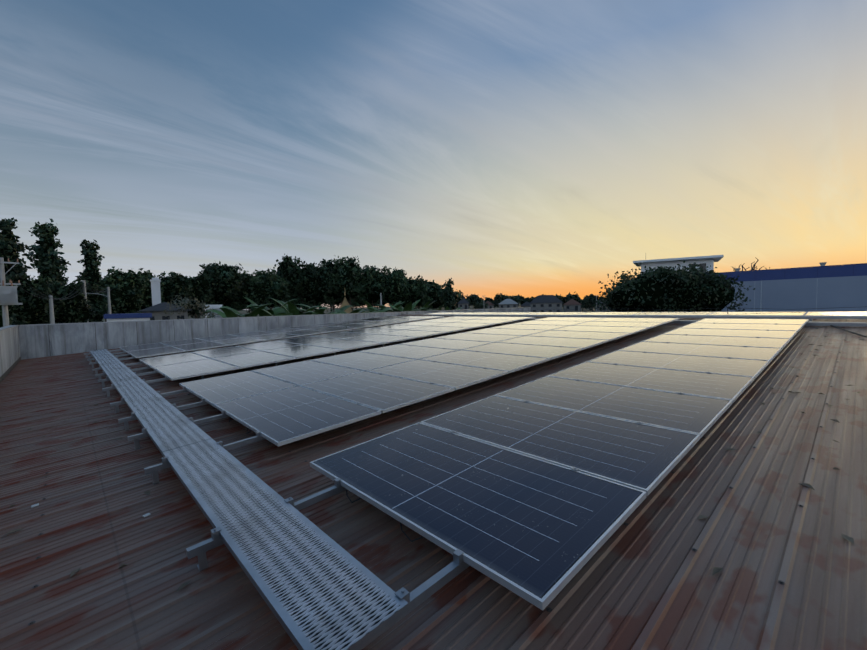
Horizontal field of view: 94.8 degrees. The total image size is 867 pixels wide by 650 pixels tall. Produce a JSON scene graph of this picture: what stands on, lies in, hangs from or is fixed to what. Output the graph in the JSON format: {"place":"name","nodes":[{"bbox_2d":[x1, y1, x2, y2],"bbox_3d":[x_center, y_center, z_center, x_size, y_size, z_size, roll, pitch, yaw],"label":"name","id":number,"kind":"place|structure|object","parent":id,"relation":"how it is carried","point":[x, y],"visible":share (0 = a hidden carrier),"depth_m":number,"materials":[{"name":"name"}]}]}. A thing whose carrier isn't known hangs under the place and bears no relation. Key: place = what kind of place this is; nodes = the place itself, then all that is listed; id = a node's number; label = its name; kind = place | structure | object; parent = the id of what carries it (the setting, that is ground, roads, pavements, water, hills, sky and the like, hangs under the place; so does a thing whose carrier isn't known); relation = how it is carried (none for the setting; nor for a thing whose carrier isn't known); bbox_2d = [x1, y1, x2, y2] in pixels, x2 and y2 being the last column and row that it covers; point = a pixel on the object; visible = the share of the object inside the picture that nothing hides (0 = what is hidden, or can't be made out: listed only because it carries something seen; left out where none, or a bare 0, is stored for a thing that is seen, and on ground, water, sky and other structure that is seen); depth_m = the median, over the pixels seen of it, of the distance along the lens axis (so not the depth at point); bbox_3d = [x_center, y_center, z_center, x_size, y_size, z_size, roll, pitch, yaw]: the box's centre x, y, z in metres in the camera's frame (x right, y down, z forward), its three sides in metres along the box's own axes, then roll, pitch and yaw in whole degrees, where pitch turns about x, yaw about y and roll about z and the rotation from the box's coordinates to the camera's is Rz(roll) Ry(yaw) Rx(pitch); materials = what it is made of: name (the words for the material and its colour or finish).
{"place":"outdoors","nodes":[
{"label":"outdoors","id":0,"kind":"place"},
{"bbox_2d":[104,313,151,321],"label":"building","id":1,"kind":"structure","parent":0,"point":[128,317],"depth_m":30.07,"materials":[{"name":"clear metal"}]},
{"bbox_2d":[338,292,352,312],"bbox_3d":[-9.444,0.032,42.947,2.346,7.865,5.460,-2,3,-13],"label":"stupa","id":2,"kind":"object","parent":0,"point":[345,302],"depth_m":40.46,"materials":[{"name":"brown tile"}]},
{"bbox_2d":[102,304,611,321],"bbox_3d":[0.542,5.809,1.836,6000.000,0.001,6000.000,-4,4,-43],"label":"ground","id":3,"kind":"structure","parent":0,"point":[325,312],"depth_m":558.03,"materials":[{"name":"green plant"}]},
{"bbox_2d":[0,285,19,327],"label":"tree","id":4,"kind":"object","parent":3,"relation":"on","point":[9,312],"visible":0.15,"depth_m":27.08,"materials":[{"name":"green plant"}]},
{"bbox_2d":[0,257,22,326],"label":"utility pole","id":5,"kind":"object","parent":3,"relation":"on","point":[8,295],"visible":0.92,"depth_m":24.23,"materials":[{"name":"concrete"}]},
{"bbox_2d":[0,217,30,277],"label":"tree","id":6,"kind":"object","parent":3,"relation":"on","point":[10,247],"visible":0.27,"depth_m":35.27,"materials":[{"name":"green plant"}]},
{"bbox_2d":[5,272,61,325],"bbox_3d":[-31.312,0.431,30.801,4.142,9.288,3.478,-4,4,-43],"label":"tree","id":7,"kind":"object","parent":3,"relation":"on","point":[32,309],"visible":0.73,"depth_m":30.35,"materials":[{"name":"green plant"}]},
{"bbox_2d":[27,218,70,289],"bbox_3d":[-38.477,-3.036,40.524,4.149,15.547,4.462,-4,4,-43],"label":"tree","id":8,"kind":"object","parent":3,"relation":"on","point":[48,263],"visible":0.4,"depth_m":39.65,"materials":[{"name":"green plant"}]},
{"bbox_2d":[49,295,54,323],"bbox_3d":[-27.567,1.457,28.939,0.314,7.216,0.314,-2,3,-20],"label":"utility pole","id":9,"kind":"object","parent":3,"relation":"on","point":[52,318],"visible":0.27,"depth_m":28.74,"materials":[{"name":"concrete"}]},
{"bbox_2d":[48,279,96,323],"bbox_3d":[-31.002,0.488,34.047,3.697,8.840,3.849,-4,4,-43],"label":"tree","id":10,"kind":"object","parent":3,"relation":"on","point":[75,309],"visible":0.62,"depth_m":33.35,"materials":[{"name":"green plant"}]},
{"bbox_2d":[82,280,88,322],"bbox_3d":[-30.148,0.480,34.681,0.314,8.706,0.314,-2,3,-20],"label":"utility pole","id":11,"kind":"object","parent":3,"relation":"on","point":[84,288],"visible":0.25,"depth_m":34.47,"materials":[{"name":"concrete"}]},
{"bbox_2d":[75,239,113,321],"bbox_3d":[-40.178,-2.824,47.034,4.448,14.569,3.843,-4,4,-43],"label":"tree","id":12,"kind":"object","parent":3,"relation":"on","point":[91,274],"visible":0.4,"depth_m":46.63,"materials":[{"name":"green plant"}]},
{"bbox_2d":[82,287,110,313],"bbox_3d":[-33.492,0.426,39.766,2.322,8.454,0.339,-3,4,-38],"label":"utility pole","id":13,"kind":"object","parent":3,"relation":"on","point":[109,301],"visible":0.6,"depth_m":40.15,"materials":[{"name":"concrete"}]},
{"bbox_2d":[4,261,111,299],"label":"overhead power lines","id":14,"kind":"object","parent":13,"relation":"attached to","point":[43,294],"visible":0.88,"depth_m":28.04,"materials":[{"name":"black"}]},
{"bbox_2d":[100,266,146,313],"bbox_3d":[-43.560,-1.983,55.140,6.610,12.206,6.655,-4,4,-43],"label":"tree","id":15,"kind":"object","parent":3,"relation":"on","point":[126,292],"visible":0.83,"depth_m":54.07,"materials":[{"name":"green plant"}]},
{"bbox_2d":[128,268,165,311],"bbox_3d":[-44.043,-2.262,59.826,6.503,12.348,6.567,1,4,37],"label":"tree","id":16,"kind":"object","parent":3,"relation":"on","point":[149,276],"visible":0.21,"depth_m":58.69,"materials":[{"name":"green plant"}]},
{"bbox_2d":[158,271,192,307],"bbox_3d":[-43.226,-2.565,65.035,7.538,12.360,7.100,-4,4,-43],"label":"tree","id":17,"kind":"object","parent":3,"relation":"on","point":[176,284],"visible":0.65,"depth_m":63.81,"materials":[{"name":"green plant"}]},
{"bbox_2d":[139,278,223,319],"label":"house","id":18,"kind":"structure","parent":3,"relation":"on","point":[157,308],"depth_m":47.78,"materials":[{"name":"concrete"}]},
{"bbox_2d":[162,295,218,318],"bbox_3d":[-16.108,1.456,26.688,3.597,6.998,3.499,-4,4,-43],"label":"pale shrub","id":19,"kind":"object","parent":3,"relation":"on","point":[209,315],"visible":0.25,"depth_m":26.90,"materials":[{"name":"green plant"}]},
{"bbox_2d":[186,274,215,318],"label":"tree","id":20,"kind":"object","parent":3,"relation":"on","point":[201,285],"visible":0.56,"depth_m":70.97,"materials":[{"name":"green plant"}]},
{"bbox_2d":[196,261,245,308],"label":"tree","id":21,"kind":"object","parent":3,"relation":"on","point":[226,283],"visible":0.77,"depth_m":75.29,"materials":[{"name":"green plant"}]},
{"bbox_2d":[203,303,273,317],"bbox_3d":[-10.940,1.912,22.646,4.153,6.220,4.123,-4,4,-43],"label":"banana plant","id":22,"kind":"object","parent":3,"relation":"on","point":[228,313],"visible":0.21,"depth_m":22.44,"materials":[{"name":"green plant"}]},
{"bbox_2d":[228,269,273,313],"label":"tree","id":23,"kind":"object","parent":3,"relation":"on","point":[253,290],"visible":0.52,"depth_m":79.52,"materials":[{"name":"green plant"}]},
{"bbox_2d":[223,306,288,316],"bbox_3d":[-10.838,1.839,24.735,3.530,6.144,4.010,-4,4,-43],"label":"banana plant","id":24,"kind":"object","parent":3,"relation":"on","point":[238,313],"visible":0.12,"depth_m":24.01,"materials":[{"name":"green plant"}]},
{"bbox_2d":[252,268,291,308],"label":"tree","id":25,"kind":"object","parent":3,"relation":"on","point":[279,289],"visible":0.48,"depth_m":82.85,"materials":[{"name":"green plant"}]},
{"bbox_2d":[245,297,298,316],"bbox_3d":[-10.276,1.522,25.106,3.663,6.718,3.643,-1,3,-3],"label":"banana plant","id":26,"kind":"object","parent":3,"relation":"on","point":[266,308],"visible":0.29,"depth_m":24.67,"materials":[{"name":"green plant"}]},
{"bbox_2d":[254,307,292,315],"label":"banana plant","id":27,"kind":"object","parent":3,"relation":"on","point":[278,310],"visible":0.1,"depth_m":24.04,"materials":[{"name":"green plant"}]},
{"bbox_2d":[272,254,306,308],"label":"tree","id":28,"kind":"object","parent":3,"relation":"on","point":[288,269],"visible":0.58,"depth_m":87.04,"materials":[{"name":"green plant"}]},
{"bbox_2d":[268,297,327,314],"bbox_3d":[-8.538,1.511,25.285,3.394,6.640,4.006,-2,3,-5],"label":"banana plant","id":29,"kind":"object","parent":3,"relation":"on","point":[292,308],"visible":0.42,"depth_m":24.85,"materials":[{"name":"green plant"}]},
{"bbox_2d":[289,298,332,311],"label":"tree","id":30,"kind":"object","parent":3,"relation":"on","point":[305,307],"visible":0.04,"depth_m":118.27,"materials":[{"name":"green plant"}]},
{"bbox_2d":[285,307,336,314],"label":"banana plant","id":31,"kind":"object","parent":3,"relation":"on","point":[322,309],"visible":0.02,"depth_m":26.34,"materials":[{"name":"green plant"}]},
{"bbox_2d":[296,261,335,311],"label":"tree","id":32,"kind":"object","parent":3,"relation":"on","point":[312,280],"visible":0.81,"depth_m":89.42,"materials":[{"name":"green plant"}]},
{"bbox_2d":[296,304,352,313],"bbox_3d":[-7.115,1.608,27.401,4.067,6.178,4.491,-4,4,-43],"label":"banana plant","id":33,"kind":"object","parent":3,"relation":"on","point":[344,308],"visible":0.1,"depth_m":27.07,"materials":[{"name":"green plant"}]},
{"bbox_2d":[324,297,340,311],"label":"tree","id":34,"kind":"object","parent":3,"relation":"on","point":[338,303],"visible":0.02,"depth_m":137.57,"materials":[{"name":"green plant"}]},
{"bbox_2d":[318,259,347,311],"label":"tree","id":35,"kind":"object","parent":3,"relation":"on","point":[332,268],"visible":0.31,"depth_m":93.24,"materials":[{"name":"green plant"}]},
{"bbox_2d":[328,255,370,308],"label":"tree","id":36,"kind":"object","parent":3,"relation":"on","point":[349,277],"visible":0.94,"depth_m":92.61,"materials":[{"name":"green plant"}]},
{"bbox_2d":[330,308,368,312],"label":"banana plant","id":37,"kind":"object","parent":3,"relation":"on","point":[356,310],"visible":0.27,"depth_m":28.88,"materials":[{"name":"green plant"}]},
{"bbox_2d":[335,298,368,308],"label":"tree","id":38,"kind":"object","parent":3,"relation":"on","point":[361,304],"visible":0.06,"depth_m":132.97,"materials":[{"name":"green plant"}]},
{"bbox_2d":[330,309,391,313],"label":"banana plant","id":39,"kind":"object","parent":3,"relation":"on","point":[343,312],"visible":0.19,"depth_m":26.52,"materials":[{"name":"green plant"}]},
{"bbox_2d":[362,300,380,312],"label":"banana plant","id":40,"kind":"object","parent":3,"relation":"on","point":[368,305],"visible":0.12,"depth_m":36.20,"materials":[{"name":"green plant"}]},
{"bbox_2d":[351,265,391,308],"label":"tree","id":41,"kind":"object","parent":3,"relation":"on","point":[376,282],"visible":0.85,"depth_m":95.30,"materials":[{"name":"green plant"}]},
{"bbox_2d":[359,300,388,310],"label":"tree","id":42,"kind":"object","parent":3,"relation":"on","point":[383,303],"depth_m":144.61,"materials":[{"name":"green plant"}]},
{"bbox_2d":[365,301,402,311],"bbox_3d":[-3.806,1.053,35.275,3.408,6.358,3.834,-4,4,-43],"label":"banana plant","id":43,"kind":"object","parent":3,"relation":"on","point":[397,304],"visible":0.31,"depth_m":34.97,"materials":[{"name":"green plant"}]},
{"bbox_2d":[382,267,413,307],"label":"tree","id":44,"kind":"object","parent":3,"relation":"on","point":[398,290],"visible":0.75,"depth_m":97.98,"materials":[{"name":"green plant"}]},
{"bbox_2d":[382,299,424,311],"bbox_3d":[-2.282,1.071,33.226,4.170,6.452,3.591,-4,4,-43],"label":"banana plant","id":45,"kind":"object","parent":3,"relation":"on","point":[409,306],"visible":0.25,"depth_m":32.53,"materials":[{"name":"green plant"}]},
{"bbox_2d":[403,275,429,309],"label":"tree","id":46,"kind":"object","parent":3,"relation":"on","point":[417,288],"visible":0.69,"depth_m":101.36,"materials":[{"name":"green plant"}]},
{"bbox_2d":[417,279,439,308],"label":"tree","id":47,"kind":"object","parent":3,"relation":"on","point":[434,283],"visible":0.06,"depth_m":134.92,"materials":[{"name":"green plant"}]},
{"bbox_2d":[422,300,436,310],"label":"banana plant","id":48,"kind":"object","parent":3,"relation":"on","point":[426,305],"visible":0.21,"depth_m":34.72,"materials":[{"name":"green plant"}]},
{"bbox_2d":[422,284,445,310],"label":"tree","id":49,"kind":"object","parent":3,"relation":"on","point":[434,294],"visible":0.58,"depth_m":104.11,"materials":[{"name":"green plant"}]},
{"bbox_2d":[440,278,456,309],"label":"tree","id":50,"kind":"object","parent":3,"relation":"on","point":[448,298],"visible":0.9,"depth_m":98.92,"materials":[{"name":"green plant"}]},
{"bbox_2d":[438,287,462,307],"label":"tree","id":51,"kind":"object","parent":3,"relation":"on","point":[459,293],"visible":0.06,"depth_m":134.82,"materials":[{"name":"green plant"}]},
{"bbox_2d":[465,294,478,308],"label":"horizon tree","id":52,"kind":"object","parent":3,"relation":"on","point":[471,298],"visible":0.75,"depth_m":289.93,"materials":[{"name":"green plant"}]},
{"bbox_2d":[473,298,488,308],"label":"horizon tree","id":53,"kind":"object","parent":3,"relation":"on","point":[480,303],"visible":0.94,"depth_m":238.24,"materials":[{"name":"green plant"}]},
{"bbox_2d":[483,297,495,305],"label":"horizon tree","id":54,"kind":"object","parent":3,"relation":"on","point":[491,300],"visible":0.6,"depth_m":264.22,"materials":[{"name":"green plant"}]},
{"bbox_2d":[494,293,501,307],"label":"horizon tree","id":55,"kind":"object","parent":3,"relation":"on","point":[497,295],"visible":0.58,"depth_m":299.58,"materials":[{"name":"green plant"}]},
{"bbox_2d":[497,294,511,302],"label":"horizon tree","id":56,"kind":"object","parent":3,"relation":"on","point":[502,297],"visible":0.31,"depth_m":251.30,"materials":[{"name":"green plant"}]},
{"bbox_2d":[509,295,520,304],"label":"horizon tree","id":57,"kind":"object","parent":3,"relation":"on","point":[516,299],"visible":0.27,"depth_m":268.49,"materials":[{"name":"green plant"}]},
{"bbox_2d":[513,294,523,305],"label":"horizon tree","id":58,"kind":"object","parent":3,"relation":"on","point":[520,297],"visible":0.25,"depth_m":285.84,"materials":[{"name":"green plant"}]},
{"bbox_2d":[521,297,534,303],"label":"horizon tree","id":59,"kind":"object","parent":3,"relation":"on","point":[528,299],"visible":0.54,"depth_m":283.89,"materials":[{"name":"green plant"}]},
{"bbox_2d":[555,294,569,303],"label":"horizon tree","id":60,"kind":"object","parent":3,"relation":"on","point":[562,298],"visible":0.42,"depth_m":233.72,"materials":[{"name":"green plant"}]},
{"bbox_2d":[566,291,580,300],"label":"horizon tree","id":61,"kind":"object","parent":3,"relation":"on","point":[575,297],"visible":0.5,"depth_m":241.09,"materials":[{"name":"green plant"}]},
{"bbox_2d":[577,299,590,311],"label":"horizon tree","id":62,"kind":"object","parent":3,"relation":"on","point":[582,302],"visible":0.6,"depth_m":231.33,"materials":[{"name":"green plant"}]},
{"bbox_2d":[584,294,599,311],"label":"horizon tree","id":63,"kind":"object","parent":3,"relation":"on","point":[591,299],"visible":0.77,"depth_m":224.30,"materials":[{"name":"green plant"}]},
{"bbox_2d":[595,300,606,311],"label":"house","id":64,"kind":"structure","parent":3,"relation":"on","point":[598,310],"depth_m":217.69,"materials":[{"name":"tile"}]},
{"bbox_2d":[590,260,754,311],"bbox_3d":[22.640,-1.295,39.095,15.240,9.562,13.119,-4,4,-43],"label":"rain tree","id":65,"kind":"object","parent":3,"relation":"on","point":[672,289],"visible":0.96,"depth_m":36.08,"materials":[{"name":"green plant"}]},
{"bbox_2d":[732,257,769,270],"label":"bare tree","id":66,"kind":"object","parent":3,"relation":"on","point":[754,267],"visible":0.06,"depth_m":75.25,"materials":[{"name":"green plant"}]},
{"bbox_2d":[708,262,866,316],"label":"warehouse building","id":67,"kind":"structure","parent":3,"relation":"on","point":[832,288],"depth_m":55.35,"materials":[{"name":"metal"}]},
{"bbox_2d":[0,315,866,649],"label":"metal roof","id":68,"kind":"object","parent":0,"point":[644,579],"visible":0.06,"depth_m":2.39,"materials":[{"name":"brown metal"}]},
{"bbox_2d":[31,503,150,517],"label":"roof debris chips","id":69,"kind":"object","parent":68,"relation":"on","point":[144,516],"visible":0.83,"depth_m":3.07,"materials":[{"name":"grey"}]},
{"bbox_2d":[121,317,675,541],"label":"dc string cables","id":70,"kind":"object","parent":68,"relation":"on","point":[376,415],"visible":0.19,"depth_m":6.23,"materials":[{"name":"black plastic"}]},
{"bbox_2d":[0,328,863,591],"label":"dry leaves","id":71,"kind":"object","parent":68,"relation":"on","point":[716,570],"visible":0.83,"depth_m":2.68,"materials":[{"name":"brown plant"}]},
{"bbox_2d":[28,341,840,624],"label":"roof screws","id":72,"kind":"object","parent":68,"relation":"on","point":[548,609],"visible":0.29,"depth_m":2.44,"materials":[{"name":"grey metal"}]},
{"bbox_2d":[84,315,866,649],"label":"mounting rails","id":73,"kind":"object","parent":68,"relation":"on","point":[436,581],"visible":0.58,"depth_m":3.35,"materials":[{"name":"metal"}]},
{"bbox_2d":[89,349,409,649],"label":"service walkway flanges","id":74,"kind":"object","parent":73,"relation":"on","point":[403,593],"visible":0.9,"depth_m":1.85,"materials":[{"name":"metal"}]},
{"bbox_2d":[91,349,407,649],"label":"service walkway planks","id":75,"kind":"object","parent":74,"relation":"on","point":[320,589],"visible":0.93,"depth_m":2.13,"materials":[{"name":"silver metal"}]},
{"bbox_2d":[119,316,443,357],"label":"solar panel block","id":76,"kind":"structure","parent":73,"relation":"on","point":[153,349],"depth_m":14.38,"materials":[{"name":"glass"}]},
{"bbox_2d":[139,316,533,380],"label":"solar panel block","id":77,"kind":"structure","parent":73,"relation":"on","point":[172,367],"depth_m":10.51,"materials":[{"name":"glass"}]},
{"bbox_2d":[179,317,678,446],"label":"solar panel block","id":78,"kind":"structure","parent":73,"relation":"on","point":[272,406],"depth_m":6.35,"materials":[{"name":"glass"}]},
{"bbox_2d":[310,318,808,609],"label":"solar panel block","id":79,"kind":"structure","parent":73,"relation":"on","point":[496,488],"depth_m":3.04,"materials":[{"name":"glass"}]},
{"bbox_2d":[423,311,866,316],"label":"solar panel row","id":80,"kind":"structure","parent":73,"relation":"on","point":[812,314],"depth_m":12.52,"materials":[{"name":"glass"}]},
{"bbox_2d":[372,317,866,326],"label":"galvanised cable tray","id":81,"kind":"object","parent":68,"relation":"on","point":[856,324],"visible":0.21,"depth_m":9.32,"materials":[{"name":"metal"}]},
{"bbox_2d":[417,307,866,336],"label":"roof lifeline cables","id":82,"kind":"object","parent":68,"relation":"on","point":[727,311],"visible":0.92,"depth_m":11.82,"materials":[{"name":"silver metal"}]},
{"bbox_2d":[0,0,866,312],"label":"sky","id":83,"kind":"structure","parent":0,"point":[526,148],"materials":[{"name":"blue"}]},
{"bbox_2d":[457,298,468,309],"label":"house","id":84,"kind":"structure","parent":0,"point":[463,303],"depth_m":205.20,"materials":[{"name":"paint"}]},
{"bbox_2d":[486,301,493,308],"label":"house","id":85,"kind":"structure","parent":0,"point":[491,305],"depth_m":253.27,"materials":[{"name":"grey tile"}]},
{"bbox_2d":[499,299,517,307],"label":"house","id":86,"kind":"structure","parent":0,"point":[508,303],"depth_m":222.16,"materials":[{"name":"concrete"}]},
{"bbox_2d":[520,301,529,306],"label":"house","id":87,"kind":"structure","parent":0,"point":[526,304],"depth_m":269.16,"materials":[{"name":"tile"}]},
{"bbox_2d":[530,295,563,311],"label":"house","id":88,"kind":"structure","parent":0,"point":[543,303],"depth_m":188.87,"materials":[{"name":"tile"}]},
{"bbox_2d":[563,299,581,311],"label":"house","id":89,"kind":"structure","parent":0,"point":[571,305],"depth_m":199.27,"materials":[{"name":"brown tile"}]},
{"bbox_2d":[633,255,723,273],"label":"building","id":90,"kind":"structure","parent":0,"point":[705,261],"depth_m":83.82,"materials":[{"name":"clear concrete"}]},
{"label":"factory building walls","id":91,"kind":"object","parent":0,"visible":0},
{"bbox_2d":[0,308,530,376],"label":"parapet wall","id":92,"kind":"structure","parent":91,"relation":"on","point":[29,342],"depth_m":15.52,"materials":[{"name":"grey concrete"}]},
{"bbox_2d":[0,357,20,382],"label":"parapet wall flashing","id":93,"kind":"object","parent":92,"relation":"attached to","point":[5,374],"visible":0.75,"depth_m":10.61,"materials":[{"name":"grey metal"}]},
{"bbox_2d":[0,307,530,330],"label":"parapet coping","id":94,"kind":"object","parent":92,"relation":"on","point":[6,327],"visible":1,"depth_m":16.90,"materials":[{"name":"grey metal"}]}
]}

